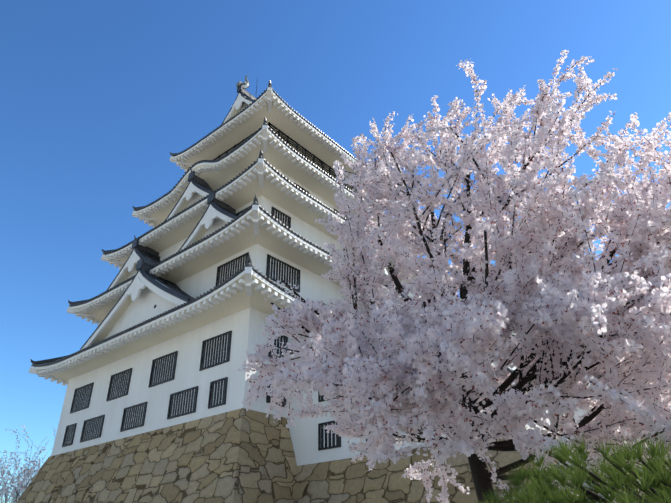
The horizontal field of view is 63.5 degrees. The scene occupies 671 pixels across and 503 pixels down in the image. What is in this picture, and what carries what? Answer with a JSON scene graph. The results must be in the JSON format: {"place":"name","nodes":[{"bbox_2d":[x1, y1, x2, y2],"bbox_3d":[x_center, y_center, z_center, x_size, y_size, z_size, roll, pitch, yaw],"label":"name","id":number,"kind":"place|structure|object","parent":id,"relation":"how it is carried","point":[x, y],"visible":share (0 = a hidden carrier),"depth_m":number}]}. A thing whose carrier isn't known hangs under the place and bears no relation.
{"place":"outdoors","nodes":[
{"label":"outdoors","id":0,"kind":"place"},
{"bbox_2d":[0,425,55,502],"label":"cherry tree","id":1,"kind":"object","parent":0,"point":[4,490],"depth_m":50.96},
{"bbox_2d":[17,408,561,502],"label":"stone base","id":2,"kind":"object","parent":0,"point":[242,455],"visible":0.73,"depth_m":31.11},
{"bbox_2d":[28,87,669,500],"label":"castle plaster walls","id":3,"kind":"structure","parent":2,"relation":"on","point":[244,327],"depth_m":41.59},
{"bbox_2d":[62,77,531,450],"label":"windows","id":4,"kind":"structure","parent":3,"relation":"attached to","point":[173,355],"depth_m":39.84},
{"bbox_2d":[37,93,577,383],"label":"roof eaves","id":5,"kind":"object","parent":3,"relation":"attached to","point":[246,238],"visible":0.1,"depth_m":46.28},
{"bbox_2d":[30,80,600,372],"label":"castle roof tiles","id":6,"kind":"object","parent":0,"point":[148,261],"visible":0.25,"depth_m":45.09},
{"bbox_2d":[236,74,249,88],"bbox_3d":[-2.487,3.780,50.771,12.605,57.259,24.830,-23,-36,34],"label":"roof ornament","id":7,"kind":"object","parent":6,"relation":"on","point":[245,84],"visible":0.31,"depth_m":63.06},
{"bbox_2d":[0,0,670,502],"label":"sky","id":8,"kind":"structure","parent":0,"point":[97,96]},
{"bbox_2d":[237,50,670,502],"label":"cherry tree","id":9,"kind":"object","parent":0,"point":[590,310],"depth_m":9.74},
{"bbox_2d":[249,52,670,502],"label":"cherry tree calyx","id":10,"kind":"object","parent":9,"relation":"attached to","point":[503,329],"visible":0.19,"depth_m":9.70},
{"bbox_2d":[472,430,670,502],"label":"pine tree","id":11,"kind":"object","parent":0,"point":[549,493],"depth_m":4.19}
]}

